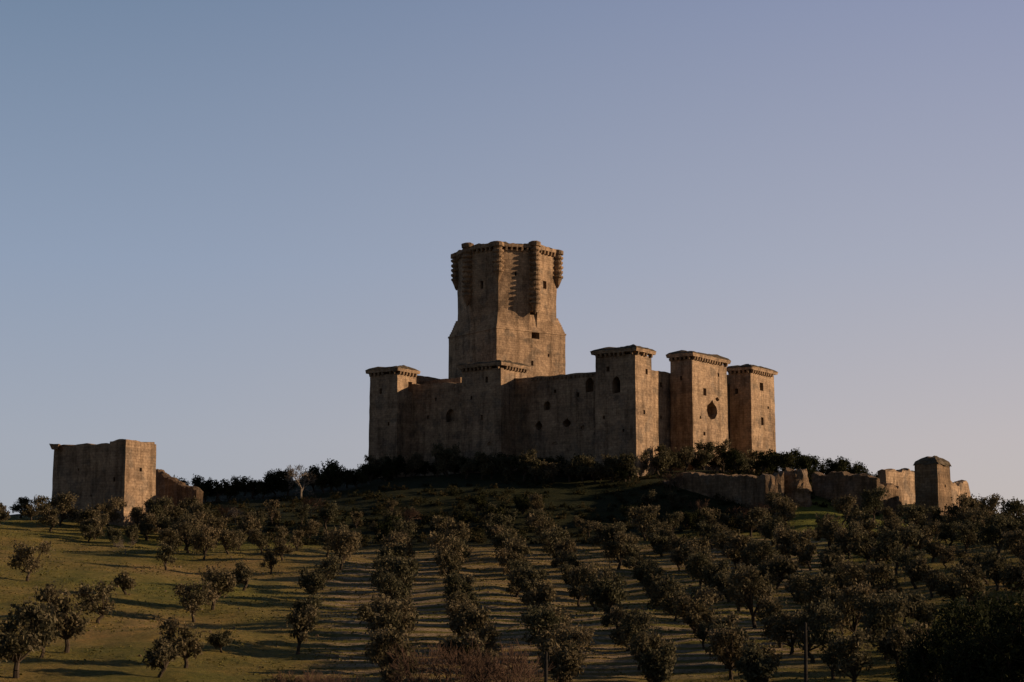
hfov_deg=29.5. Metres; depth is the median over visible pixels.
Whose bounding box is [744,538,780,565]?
olive tree
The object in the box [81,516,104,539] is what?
olive tree
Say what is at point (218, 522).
olive tree
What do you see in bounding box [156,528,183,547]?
olive tree
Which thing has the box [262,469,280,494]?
holm oak
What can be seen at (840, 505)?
olive tree
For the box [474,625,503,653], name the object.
olive tree
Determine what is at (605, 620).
olive tree
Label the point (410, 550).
olive tree
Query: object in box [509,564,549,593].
olive tree
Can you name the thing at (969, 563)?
olive tree
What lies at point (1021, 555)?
olive tree
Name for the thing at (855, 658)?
olive tree
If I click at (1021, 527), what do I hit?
olive tree
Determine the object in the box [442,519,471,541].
olive tree
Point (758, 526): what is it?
olive tree
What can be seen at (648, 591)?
olive tree
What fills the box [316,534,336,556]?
olive tree
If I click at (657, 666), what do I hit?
olive tree
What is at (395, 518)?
holm oak
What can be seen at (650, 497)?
olive tree
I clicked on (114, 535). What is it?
olive tree
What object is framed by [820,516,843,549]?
olive tree
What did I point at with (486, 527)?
olive tree
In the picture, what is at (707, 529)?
olive tree
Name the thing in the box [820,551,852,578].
olive tree
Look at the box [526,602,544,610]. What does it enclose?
olive tree
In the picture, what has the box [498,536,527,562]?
olive tree
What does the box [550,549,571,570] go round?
olive tree
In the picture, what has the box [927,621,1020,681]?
holm oak
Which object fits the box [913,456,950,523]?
ruined watchtower
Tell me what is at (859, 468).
holm oak
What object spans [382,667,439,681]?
bare thicket
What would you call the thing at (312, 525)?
olive tree
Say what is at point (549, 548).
olive tree
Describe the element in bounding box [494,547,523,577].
olive tree
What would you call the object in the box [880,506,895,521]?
olive tree
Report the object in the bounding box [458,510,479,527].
holm oak
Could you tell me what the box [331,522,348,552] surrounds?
olive tree
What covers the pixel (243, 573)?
olive tree
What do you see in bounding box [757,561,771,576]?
olive tree
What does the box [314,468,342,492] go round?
holm oak
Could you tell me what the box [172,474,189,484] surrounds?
holm oak
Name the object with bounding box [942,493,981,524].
olive tree
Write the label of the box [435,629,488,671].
olive tree
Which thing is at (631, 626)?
olive tree
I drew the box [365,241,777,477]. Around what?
stone castle
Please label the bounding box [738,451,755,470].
olive tree
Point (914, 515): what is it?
olive tree
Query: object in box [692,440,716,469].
olive tree
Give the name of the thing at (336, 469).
holm oak
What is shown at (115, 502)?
olive tree
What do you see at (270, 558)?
olive tree
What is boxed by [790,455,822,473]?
holm oak
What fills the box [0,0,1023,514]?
sky
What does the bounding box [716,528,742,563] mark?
olive tree
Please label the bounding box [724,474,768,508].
masonry length
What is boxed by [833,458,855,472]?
holm oak
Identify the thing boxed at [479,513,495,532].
olive tree
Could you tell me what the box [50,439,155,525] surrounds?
ruined wall tower
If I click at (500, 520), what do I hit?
olive tree
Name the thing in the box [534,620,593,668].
olive tree
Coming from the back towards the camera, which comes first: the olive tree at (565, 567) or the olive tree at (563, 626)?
the olive tree at (565, 567)
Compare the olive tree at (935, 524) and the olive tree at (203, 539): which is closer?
the olive tree at (203, 539)
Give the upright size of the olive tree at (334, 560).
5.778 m
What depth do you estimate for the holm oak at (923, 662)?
154.78 m
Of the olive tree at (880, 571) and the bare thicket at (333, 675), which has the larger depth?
the olive tree at (880, 571)
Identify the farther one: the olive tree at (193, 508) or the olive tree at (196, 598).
the olive tree at (193, 508)
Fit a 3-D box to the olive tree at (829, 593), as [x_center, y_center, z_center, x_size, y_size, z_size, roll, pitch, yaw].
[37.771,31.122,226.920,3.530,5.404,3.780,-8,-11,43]
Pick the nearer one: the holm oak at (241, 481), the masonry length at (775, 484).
the masonry length at (775, 484)
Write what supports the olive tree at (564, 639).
on the hillside ground
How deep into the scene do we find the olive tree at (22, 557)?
256.44 m
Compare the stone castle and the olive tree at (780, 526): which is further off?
the stone castle
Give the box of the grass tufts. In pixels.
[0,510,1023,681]
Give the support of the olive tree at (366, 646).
on the hillside ground
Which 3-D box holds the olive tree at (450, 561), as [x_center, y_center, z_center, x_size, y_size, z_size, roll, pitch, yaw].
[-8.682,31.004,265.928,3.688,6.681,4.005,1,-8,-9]
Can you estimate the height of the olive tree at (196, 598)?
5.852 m
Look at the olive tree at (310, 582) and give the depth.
255.43 m
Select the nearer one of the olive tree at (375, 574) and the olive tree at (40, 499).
the olive tree at (375, 574)
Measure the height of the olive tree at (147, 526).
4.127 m
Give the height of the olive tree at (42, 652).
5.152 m
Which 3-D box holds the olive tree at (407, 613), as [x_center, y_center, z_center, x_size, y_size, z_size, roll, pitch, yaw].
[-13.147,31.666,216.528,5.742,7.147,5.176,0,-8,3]
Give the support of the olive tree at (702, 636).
on the hillside ground
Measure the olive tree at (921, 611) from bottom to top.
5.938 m
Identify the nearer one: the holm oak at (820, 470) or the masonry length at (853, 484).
the masonry length at (853, 484)
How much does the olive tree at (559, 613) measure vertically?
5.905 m
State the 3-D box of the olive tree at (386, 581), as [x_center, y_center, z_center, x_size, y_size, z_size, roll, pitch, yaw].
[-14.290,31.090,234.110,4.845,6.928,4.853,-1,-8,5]
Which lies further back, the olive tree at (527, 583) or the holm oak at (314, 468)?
the holm oak at (314, 468)
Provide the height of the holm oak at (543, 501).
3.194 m
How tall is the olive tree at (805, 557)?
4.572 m
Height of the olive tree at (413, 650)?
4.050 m
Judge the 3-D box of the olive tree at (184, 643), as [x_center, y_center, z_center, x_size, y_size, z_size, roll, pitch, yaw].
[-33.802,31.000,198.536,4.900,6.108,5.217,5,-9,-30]
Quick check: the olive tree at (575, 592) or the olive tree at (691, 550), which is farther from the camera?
the olive tree at (691, 550)
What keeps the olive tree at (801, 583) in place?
on the hillside ground
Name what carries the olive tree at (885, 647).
on the hillside ground
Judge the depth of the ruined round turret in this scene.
353.25 m
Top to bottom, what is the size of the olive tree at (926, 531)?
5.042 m
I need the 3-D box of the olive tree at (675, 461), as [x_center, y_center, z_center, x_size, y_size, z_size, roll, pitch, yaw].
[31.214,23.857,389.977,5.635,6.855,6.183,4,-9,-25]
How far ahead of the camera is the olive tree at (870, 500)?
343.60 m
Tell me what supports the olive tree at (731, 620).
on the hillside ground
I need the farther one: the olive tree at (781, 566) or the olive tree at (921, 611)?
the olive tree at (781, 566)
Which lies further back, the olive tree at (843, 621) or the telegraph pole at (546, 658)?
the olive tree at (843, 621)
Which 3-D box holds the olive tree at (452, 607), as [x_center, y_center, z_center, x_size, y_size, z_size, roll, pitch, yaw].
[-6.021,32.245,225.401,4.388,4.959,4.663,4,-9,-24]
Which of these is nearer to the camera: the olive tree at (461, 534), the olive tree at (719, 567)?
the olive tree at (719, 567)
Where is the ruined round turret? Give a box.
[783,468,811,506]
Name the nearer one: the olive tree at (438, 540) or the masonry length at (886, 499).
the olive tree at (438, 540)
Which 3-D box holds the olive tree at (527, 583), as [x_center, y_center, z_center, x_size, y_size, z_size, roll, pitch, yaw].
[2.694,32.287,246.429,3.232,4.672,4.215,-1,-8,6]
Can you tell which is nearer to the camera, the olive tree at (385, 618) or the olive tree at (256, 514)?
the olive tree at (385, 618)
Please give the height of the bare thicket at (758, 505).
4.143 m
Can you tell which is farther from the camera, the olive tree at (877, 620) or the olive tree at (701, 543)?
the olive tree at (701, 543)
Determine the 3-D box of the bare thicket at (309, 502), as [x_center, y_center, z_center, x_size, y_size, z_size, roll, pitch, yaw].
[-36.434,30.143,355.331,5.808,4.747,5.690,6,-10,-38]
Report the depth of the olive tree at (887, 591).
226.72 m
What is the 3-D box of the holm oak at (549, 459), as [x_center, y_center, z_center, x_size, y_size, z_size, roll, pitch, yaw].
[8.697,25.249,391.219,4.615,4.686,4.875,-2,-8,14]
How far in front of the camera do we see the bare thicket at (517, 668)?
162.85 m
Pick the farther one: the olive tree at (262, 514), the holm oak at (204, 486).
the holm oak at (204, 486)
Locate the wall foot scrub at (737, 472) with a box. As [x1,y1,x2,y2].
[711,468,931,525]
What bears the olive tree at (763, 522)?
on the hillside ground
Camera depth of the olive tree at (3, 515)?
330.02 m
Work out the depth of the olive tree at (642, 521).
325.64 m
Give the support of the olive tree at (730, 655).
on the hillside ground
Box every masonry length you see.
[156,468,175,510]
[170,479,202,510]
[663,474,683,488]
[683,471,725,500]
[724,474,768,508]
[759,470,783,508]
[811,470,844,500]
[842,471,880,513]
[878,468,902,500]
[880,482,889,512]
[887,482,901,514]
[897,467,914,504]
[951,480,968,506]
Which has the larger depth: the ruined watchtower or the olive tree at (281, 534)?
the ruined watchtower
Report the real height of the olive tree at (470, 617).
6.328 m
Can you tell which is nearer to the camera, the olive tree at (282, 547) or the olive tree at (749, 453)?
the olive tree at (282, 547)
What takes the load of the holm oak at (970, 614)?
on the hillside ground
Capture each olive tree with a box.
[0,502,7,521]
[0,504,10,525]
[0,596,59,677]
[7,540,55,580]
[9,497,31,517]
[20,502,37,520]
[22,619,54,657]
[30,495,53,516]
[31,502,59,530]
[32,581,90,652]
[46,492,78,525]
[71,580,116,623]
[75,507,101,525]
[79,524,95,541]
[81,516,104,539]
[88,503,105,516]
[98,512,109,527]
[100,495,126,527]
[104,526,121,544]
[113,570,136,594]
[123,523,138,542]
[129,505,145,527]
[136,510,164,539]
[139,521,155,539]
[142,635,180,677]
[144,495,173,523]
[155,514,173,531]
[155,540,179,570]
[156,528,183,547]
[156,614,203,667]
[163,507,177,523]
[165,511,191,537]
[169,504,186,521]
[171,520,201,552]
[172,515,202,550]
[172,579,211,621]
[177,497,200,508]
[186,502,215,529]
[189,509,205,530]
[190,523,222,560]
[198,564,236,609]
[203,516,228,544]
[205,629,232,651]
[217,528,241,554]
[230,529,246,549]
[230,560,253,590]
[235,512,261,540]
[242,510,267,530]
[247,529,271,553]
[248,511,270,530]
[256,546,279,573]
[264,499,281,522]
[270,536,296,560]
[273,525,288,538]
[285,601,319,653]
[286,593,326,624]
[290,529,304,550]
[293,502,309,525]
[296,519,322,541]
[296,566,328,600]
[312,553,344,589]
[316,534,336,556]
[317,501,339,528]
[323,527,362,569]
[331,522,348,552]
[334,526,363,555]
[350,511,363,527]
[354,597,403,638]
[364,454,390,479]
[364,624,421,676]
[364,640,394,671]
[368,521,380,536]
[369,566,391,590]
[369,593,419,637]
[371,557,394,585]
[372,571,412,602]
[374,540,408,565]
[376,553,421,596]
[379,532,410,556]
[379,663,405,681]
[381,542,401,558]
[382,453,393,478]
[382,509,401,521]
[383,601,420,641]
[384,499,397,512]
[385,529,414,557]
[390,517,419,546]
[397,643,418,673]
[404,451,424,477]
[407,508,416,520]
[424,531,468,570]
[429,515,456,536]
[431,448,448,476]
[432,442,462,476]
[432,535,469,566]
[435,544,461,577]
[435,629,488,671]
[437,527,473,556]
[438,515,453,530]
[441,570,481,607]
[441,598,476,634]
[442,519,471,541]
[442,572,475,594]
[444,591,479,618]
[445,560,461,578]
[449,599,480,637]
[455,606,496,637]
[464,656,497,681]
[469,647,501,677]
[472,451,500,478]
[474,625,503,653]
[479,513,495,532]
[481,503,496,518]
[483,511,516,539]
[483,520,504,539]
[487,524,516,547]
[491,528,518,546]
[491,531,515,565]
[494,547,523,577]
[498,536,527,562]
[502,536,532,567]
[505,509,518,522]
[505,567,526,597]
[508,559,533,572]
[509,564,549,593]
[516,605,567,649]
[517,448,537,480]
[519,577,544,605]
[521,605,568,632]
[523,508,544,519]
[523,578,557,605]
[525,509,545,526]
[525,512,554,545]
[526,458,548,480]
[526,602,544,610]
[527,492,544,509]
[531,600,564,612]
[532,625,594,677]
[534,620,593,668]
[536,527,567,557]
[539,639,587,681]
[540,606,572,626]
[544,524,569,544]
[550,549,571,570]
[552,538,576,564]
[558,552,583,568]
[558,561,577,586]
[567,453,595,483]
[567,568,595,605]
[569,561,599,596]
[571,515,584,527]
[578,520,595,536]
[579,562,615,610]
[585,573,628,614]
[587,521,611,545]
[598,520,629,544]
[599,530,641,568]
[600,454,622,481]
[600,603,628,628]
[606,605,652,629]
[608,452,640,481]
[609,617,635,650]
[615,610,657,649]
[620,541,647,568]
[623,556,657,568]
[625,503,659,540]
[629,626,679,681]
[630,561,659,589]
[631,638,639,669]
[635,641,676,681]
[640,450,649,469]
[640,489,656,506]
[641,566,667,591]
[645,524,674,540]
[645,532,670,556]
[645,584,653,598]
[646,577,686,615]
[649,448,672,474]
[649,519,673,532]
[649,573,674,607]
[654,443,680,472]
[659,590,688,620]
[662,511,682,530]
[667,534,691,551]
[670,547,687,570]
[670,593,715,632]
[675,446,694,471]
[677,535,711,558]
[680,583,724,633]
[681,545,700,568]
[681,547,715,585]
[686,551,718,587]
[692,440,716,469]
[694,620,712,648]
[697,520,717,548]
[699,505,722,534]
[701,557,731,600]
[703,609,739,640]
[705,624,750,679]
[709,523,730,552]
[710,571,731,601]
[710,623,749,668]
[711,530,734,550]
[712,438,731,471]
[715,512,730,527]
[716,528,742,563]
[722,533,752,568]
[725,449,747,470]
[726,572,761,610]
[727,563,780,627]
[734,642,779,681]
[736,505,769,536]
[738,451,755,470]
[738,546,764,569]
[738,638,784,678]
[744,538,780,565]
[745,449,768,469]
[756,524,765,539]
[756,595,787,622]
[757,514,787,545]
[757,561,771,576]
[758,516,784,546]
[758,609,798,647]
[762,553,799,588]
[764,610,814,654]
[765,489,791,515]
[772,496,799,526]
[773,526,798,558]
[775,522,796,558]
[783,573,804,596]
[786,526,818,562]
[788,571,837,617]
[789,570,818,595]
[792,586,813,608]
[793,599,843,662]
[797,544,816,569]
[813,513,840,544]
[817,544,850,570]
[819,634,851,679]
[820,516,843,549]
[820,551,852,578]
[820,585,842,607]
[824,625,874,681]
[826,564,858,591]
[831,494,857,524]
[831,581,878,637]
[831,608,853,633]
[833,559,877,590]
[834,519,864,554]
[834,526,863,558]
[843,505,867,526]
[845,525,877,563]
[850,512,871,528]
[852,590,905,641]
[857,592,915,659]
[858,516,879,541]
[859,486,890,519]
[863,559,906,595]
[867,542,892,564]
[872,523,924,574]
[873,630,909,665]
[875,515,904,540]
[879,587,909,623]
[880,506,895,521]
[886,620,930,657]
[892,521,916,552]
[894,549,925,577]
[895,503,928,529]
[901,589,940,634]
[903,525,934,554]
[903,555,932,588]
[919,568,940,597]
[921,538,944,562]
[924,519,941,540]
[927,504,946,521]
[931,569,960,605]
[935,544,957,567]
[936,521,959,545]
[936,522,948,543]
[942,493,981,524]
[942,514,950,523]
[945,562,986,606]
[950,522,978,551]
[952,507,977,522]
[953,548,973,565]
[954,519,984,548]
[961,506,988,531]
[963,559,978,570]
[970,551,995,584]
[970,593,988,611]
[975,514,1022,556]
[976,493,1002,526]
[978,548,1012,590]
[979,510,1003,539]
[984,509,993,522]
[996,496,1023,523]
[998,558,1023,600]
[999,528,1023,557]
[1012,524,1023,543]
[1018,539,1023,561]
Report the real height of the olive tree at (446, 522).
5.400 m
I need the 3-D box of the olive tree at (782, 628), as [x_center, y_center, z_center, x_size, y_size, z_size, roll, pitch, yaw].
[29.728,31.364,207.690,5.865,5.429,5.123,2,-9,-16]
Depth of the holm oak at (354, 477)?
390.67 m
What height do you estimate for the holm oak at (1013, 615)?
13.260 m
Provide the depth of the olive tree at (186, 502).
353.79 m
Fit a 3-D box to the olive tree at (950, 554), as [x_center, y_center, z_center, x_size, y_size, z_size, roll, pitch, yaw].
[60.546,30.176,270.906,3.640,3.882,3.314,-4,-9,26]
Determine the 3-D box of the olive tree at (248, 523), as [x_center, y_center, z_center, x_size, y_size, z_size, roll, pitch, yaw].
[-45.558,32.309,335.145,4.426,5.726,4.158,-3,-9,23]
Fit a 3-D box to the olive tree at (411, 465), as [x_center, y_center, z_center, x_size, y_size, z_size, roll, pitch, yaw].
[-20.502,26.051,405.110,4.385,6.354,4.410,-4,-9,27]
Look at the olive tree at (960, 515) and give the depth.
316.99 m
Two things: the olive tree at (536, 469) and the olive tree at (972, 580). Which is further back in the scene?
the olive tree at (536, 469)
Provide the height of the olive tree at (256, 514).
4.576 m
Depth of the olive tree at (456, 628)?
219.29 m
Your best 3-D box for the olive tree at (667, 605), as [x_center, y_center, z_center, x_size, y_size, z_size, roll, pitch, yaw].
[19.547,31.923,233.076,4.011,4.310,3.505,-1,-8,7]
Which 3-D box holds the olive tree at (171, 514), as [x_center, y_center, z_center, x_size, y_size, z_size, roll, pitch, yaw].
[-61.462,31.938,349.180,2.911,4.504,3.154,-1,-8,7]
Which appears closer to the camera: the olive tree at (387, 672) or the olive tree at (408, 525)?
the olive tree at (387, 672)
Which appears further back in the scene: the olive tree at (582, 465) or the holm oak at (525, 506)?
the olive tree at (582, 465)
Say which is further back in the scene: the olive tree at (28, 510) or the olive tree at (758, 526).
the olive tree at (28, 510)
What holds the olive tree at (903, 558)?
on the hillside ground
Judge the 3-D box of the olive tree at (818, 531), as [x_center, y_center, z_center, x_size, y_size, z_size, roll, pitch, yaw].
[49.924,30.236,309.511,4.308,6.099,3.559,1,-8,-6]
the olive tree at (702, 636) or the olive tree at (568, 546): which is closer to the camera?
the olive tree at (702, 636)
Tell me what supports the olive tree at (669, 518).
on the hillside ground
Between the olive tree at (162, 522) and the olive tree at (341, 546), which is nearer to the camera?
the olive tree at (341, 546)
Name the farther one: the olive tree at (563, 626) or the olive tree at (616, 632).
the olive tree at (616, 632)
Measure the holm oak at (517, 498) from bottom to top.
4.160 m
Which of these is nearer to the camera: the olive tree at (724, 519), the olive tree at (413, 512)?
the olive tree at (724, 519)
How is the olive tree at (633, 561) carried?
on the hillside ground
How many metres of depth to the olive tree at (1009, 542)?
266.23 m
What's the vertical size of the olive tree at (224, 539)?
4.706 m
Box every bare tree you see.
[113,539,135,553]
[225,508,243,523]
[284,465,317,498]
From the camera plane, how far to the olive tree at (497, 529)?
303.44 m
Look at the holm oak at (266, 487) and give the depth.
388.54 m
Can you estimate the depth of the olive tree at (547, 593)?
239.18 m
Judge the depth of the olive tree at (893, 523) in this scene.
303.29 m
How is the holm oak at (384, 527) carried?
on the hillside ground
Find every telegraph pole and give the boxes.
[541,652,549,681]
[801,622,808,681]
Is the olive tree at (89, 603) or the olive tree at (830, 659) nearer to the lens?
the olive tree at (830, 659)
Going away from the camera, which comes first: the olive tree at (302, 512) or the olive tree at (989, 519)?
the olive tree at (989, 519)
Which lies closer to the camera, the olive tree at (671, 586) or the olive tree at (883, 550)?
the olive tree at (671, 586)
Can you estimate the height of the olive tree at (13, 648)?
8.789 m
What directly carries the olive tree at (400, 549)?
on the hillside ground
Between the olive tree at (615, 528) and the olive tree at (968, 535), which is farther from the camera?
the olive tree at (615, 528)
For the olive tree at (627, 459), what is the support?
on the hillside ground
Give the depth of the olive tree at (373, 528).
339.65 m
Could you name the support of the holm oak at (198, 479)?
on the hillside ground
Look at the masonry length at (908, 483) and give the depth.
381.89 m
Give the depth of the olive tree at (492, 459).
391.27 m
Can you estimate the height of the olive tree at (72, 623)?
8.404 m
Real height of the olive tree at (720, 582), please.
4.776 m
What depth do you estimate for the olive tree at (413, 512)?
354.06 m
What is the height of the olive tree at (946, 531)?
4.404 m
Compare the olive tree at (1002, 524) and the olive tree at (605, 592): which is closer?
the olive tree at (605, 592)
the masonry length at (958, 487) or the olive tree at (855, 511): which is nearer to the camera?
the olive tree at (855, 511)
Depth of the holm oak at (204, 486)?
385.23 m
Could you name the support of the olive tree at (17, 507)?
on the hillside ground
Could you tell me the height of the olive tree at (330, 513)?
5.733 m
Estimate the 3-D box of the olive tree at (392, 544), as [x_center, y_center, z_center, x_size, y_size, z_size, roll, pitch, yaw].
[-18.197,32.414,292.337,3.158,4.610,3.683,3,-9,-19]
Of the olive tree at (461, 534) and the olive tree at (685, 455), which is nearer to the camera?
the olive tree at (461, 534)
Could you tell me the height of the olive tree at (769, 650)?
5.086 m
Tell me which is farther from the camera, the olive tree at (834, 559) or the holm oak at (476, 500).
the holm oak at (476, 500)
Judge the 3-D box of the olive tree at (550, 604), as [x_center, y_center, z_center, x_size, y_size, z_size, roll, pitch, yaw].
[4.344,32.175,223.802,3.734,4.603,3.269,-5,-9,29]
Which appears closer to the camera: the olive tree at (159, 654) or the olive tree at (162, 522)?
the olive tree at (159, 654)
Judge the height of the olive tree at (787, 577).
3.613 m
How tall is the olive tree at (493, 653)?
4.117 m
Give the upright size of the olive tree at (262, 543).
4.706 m
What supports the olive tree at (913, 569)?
on the hillside ground
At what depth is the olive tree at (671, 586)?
238.76 m
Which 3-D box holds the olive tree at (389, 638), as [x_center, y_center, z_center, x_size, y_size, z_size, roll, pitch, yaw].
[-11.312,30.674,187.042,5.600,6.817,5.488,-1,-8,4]
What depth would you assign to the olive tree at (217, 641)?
209.03 m
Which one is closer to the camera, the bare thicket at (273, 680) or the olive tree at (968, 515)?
the bare thicket at (273, 680)
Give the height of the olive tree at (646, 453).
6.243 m
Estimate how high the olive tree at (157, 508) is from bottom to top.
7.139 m
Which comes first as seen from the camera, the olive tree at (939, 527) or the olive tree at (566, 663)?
the olive tree at (566, 663)
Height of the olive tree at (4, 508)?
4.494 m
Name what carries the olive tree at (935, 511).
on the hillside ground
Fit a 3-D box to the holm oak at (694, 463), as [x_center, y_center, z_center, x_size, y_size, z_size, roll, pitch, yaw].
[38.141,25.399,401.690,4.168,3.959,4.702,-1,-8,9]
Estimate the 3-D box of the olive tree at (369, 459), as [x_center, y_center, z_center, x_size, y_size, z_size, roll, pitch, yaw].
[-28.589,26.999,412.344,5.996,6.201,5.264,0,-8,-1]
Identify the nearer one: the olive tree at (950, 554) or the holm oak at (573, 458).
the olive tree at (950, 554)
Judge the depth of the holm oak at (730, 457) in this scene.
390.30 m
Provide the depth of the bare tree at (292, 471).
381.75 m
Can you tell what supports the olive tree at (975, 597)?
on the hillside ground
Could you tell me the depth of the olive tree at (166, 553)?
282.46 m
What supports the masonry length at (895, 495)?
on the hillside ground
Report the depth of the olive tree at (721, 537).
298.57 m
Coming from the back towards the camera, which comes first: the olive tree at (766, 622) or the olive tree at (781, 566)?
the olive tree at (781, 566)
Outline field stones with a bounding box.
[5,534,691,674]
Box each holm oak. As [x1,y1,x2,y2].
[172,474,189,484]
[191,475,214,501]
[192,480,210,498]
[207,478,233,500]
[222,479,242,499]
[229,475,252,495]
[242,479,263,497]
[256,476,274,498]
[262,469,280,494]
[272,468,297,495]
[300,464,323,490]
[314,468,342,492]
[317,458,347,490]
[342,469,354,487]
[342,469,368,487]
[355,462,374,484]
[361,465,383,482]
[375,520,395,542]
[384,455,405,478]
[385,515,406,531]
[426,510,444,530]
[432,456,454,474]
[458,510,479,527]
[468,494,488,514]
[485,505,507,518]
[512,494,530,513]
[516,502,530,514]
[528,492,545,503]
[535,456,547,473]
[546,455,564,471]
[569,454,593,461]
[617,505,638,523]
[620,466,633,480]
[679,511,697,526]
[689,457,703,469]
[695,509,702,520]
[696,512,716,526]
[706,453,722,470]
[718,448,746,471]
[751,448,777,473]
[756,451,783,471]
[768,451,796,471]
[786,448,801,469]
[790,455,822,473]
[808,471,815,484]
[813,462,826,473]
[821,456,848,473]
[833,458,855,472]
[847,461,868,473]
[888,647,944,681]
[894,611,980,681]
[927,583,1023,681]
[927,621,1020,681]
[952,621,1023,681]
[979,582,1023,681]
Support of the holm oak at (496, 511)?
on the hillside ground
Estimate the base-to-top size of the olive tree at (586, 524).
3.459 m
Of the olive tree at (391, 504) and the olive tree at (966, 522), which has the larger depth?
the olive tree at (391, 504)
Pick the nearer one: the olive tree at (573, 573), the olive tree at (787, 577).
the olive tree at (787, 577)
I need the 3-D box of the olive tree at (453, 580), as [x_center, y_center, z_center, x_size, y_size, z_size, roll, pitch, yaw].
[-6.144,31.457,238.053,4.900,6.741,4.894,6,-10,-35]
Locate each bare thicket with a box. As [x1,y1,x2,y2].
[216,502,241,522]
[251,668,313,681]
[266,668,341,681]
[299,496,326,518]
[300,672,366,681]
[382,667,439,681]
[387,641,491,681]
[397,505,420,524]
[421,632,558,681]
[460,648,543,681]
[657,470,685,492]
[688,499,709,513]
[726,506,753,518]
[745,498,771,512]
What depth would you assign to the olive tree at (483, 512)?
348.24 m
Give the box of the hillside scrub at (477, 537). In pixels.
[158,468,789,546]
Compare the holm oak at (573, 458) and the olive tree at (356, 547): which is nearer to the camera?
the olive tree at (356, 547)
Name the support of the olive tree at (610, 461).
on the hillside ground
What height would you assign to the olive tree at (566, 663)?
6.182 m
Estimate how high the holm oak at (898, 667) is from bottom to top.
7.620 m
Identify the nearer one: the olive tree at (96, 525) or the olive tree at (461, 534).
the olive tree at (461, 534)
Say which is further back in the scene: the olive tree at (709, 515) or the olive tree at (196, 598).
the olive tree at (709, 515)
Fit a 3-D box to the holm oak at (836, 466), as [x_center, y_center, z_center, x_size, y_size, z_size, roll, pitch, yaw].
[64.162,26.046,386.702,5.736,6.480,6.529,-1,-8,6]
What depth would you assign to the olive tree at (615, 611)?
221.84 m
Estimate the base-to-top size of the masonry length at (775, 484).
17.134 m
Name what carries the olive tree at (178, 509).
on the hillside ground
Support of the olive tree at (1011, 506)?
on the hillside ground
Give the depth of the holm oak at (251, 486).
391.66 m
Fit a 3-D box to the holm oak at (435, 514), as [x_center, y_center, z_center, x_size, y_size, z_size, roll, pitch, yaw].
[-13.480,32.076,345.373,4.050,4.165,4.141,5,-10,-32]
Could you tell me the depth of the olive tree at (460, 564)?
270.66 m
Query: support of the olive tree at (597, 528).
on the hillside ground
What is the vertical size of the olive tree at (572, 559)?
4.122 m
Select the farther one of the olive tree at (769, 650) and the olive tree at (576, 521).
the olive tree at (576, 521)
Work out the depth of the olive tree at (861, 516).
317.20 m
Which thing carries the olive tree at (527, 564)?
on the hillside ground
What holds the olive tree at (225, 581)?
on the hillside ground
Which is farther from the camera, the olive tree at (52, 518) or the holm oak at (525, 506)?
the holm oak at (525, 506)
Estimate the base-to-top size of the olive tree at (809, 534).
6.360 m
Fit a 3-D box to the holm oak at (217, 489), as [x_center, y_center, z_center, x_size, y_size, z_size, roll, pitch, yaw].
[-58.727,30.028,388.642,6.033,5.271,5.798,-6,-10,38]
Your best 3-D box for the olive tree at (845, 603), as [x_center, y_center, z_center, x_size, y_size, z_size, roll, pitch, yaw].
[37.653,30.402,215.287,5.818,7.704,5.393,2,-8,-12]
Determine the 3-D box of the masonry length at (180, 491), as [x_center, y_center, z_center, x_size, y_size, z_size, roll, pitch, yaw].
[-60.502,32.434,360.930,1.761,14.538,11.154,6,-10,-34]
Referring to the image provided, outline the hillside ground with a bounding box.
[0,470,1023,681]
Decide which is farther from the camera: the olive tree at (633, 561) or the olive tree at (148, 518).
the olive tree at (148, 518)
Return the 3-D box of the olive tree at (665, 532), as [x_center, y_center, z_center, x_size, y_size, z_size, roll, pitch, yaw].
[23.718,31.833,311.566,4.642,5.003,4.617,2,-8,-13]
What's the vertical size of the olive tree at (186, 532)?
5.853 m
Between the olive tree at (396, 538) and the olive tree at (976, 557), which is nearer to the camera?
the olive tree at (976, 557)
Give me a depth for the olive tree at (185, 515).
329.00 m
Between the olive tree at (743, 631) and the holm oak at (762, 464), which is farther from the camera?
the holm oak at (762, 464)
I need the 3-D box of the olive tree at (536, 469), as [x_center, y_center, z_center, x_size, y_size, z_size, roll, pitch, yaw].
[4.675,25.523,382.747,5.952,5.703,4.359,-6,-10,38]

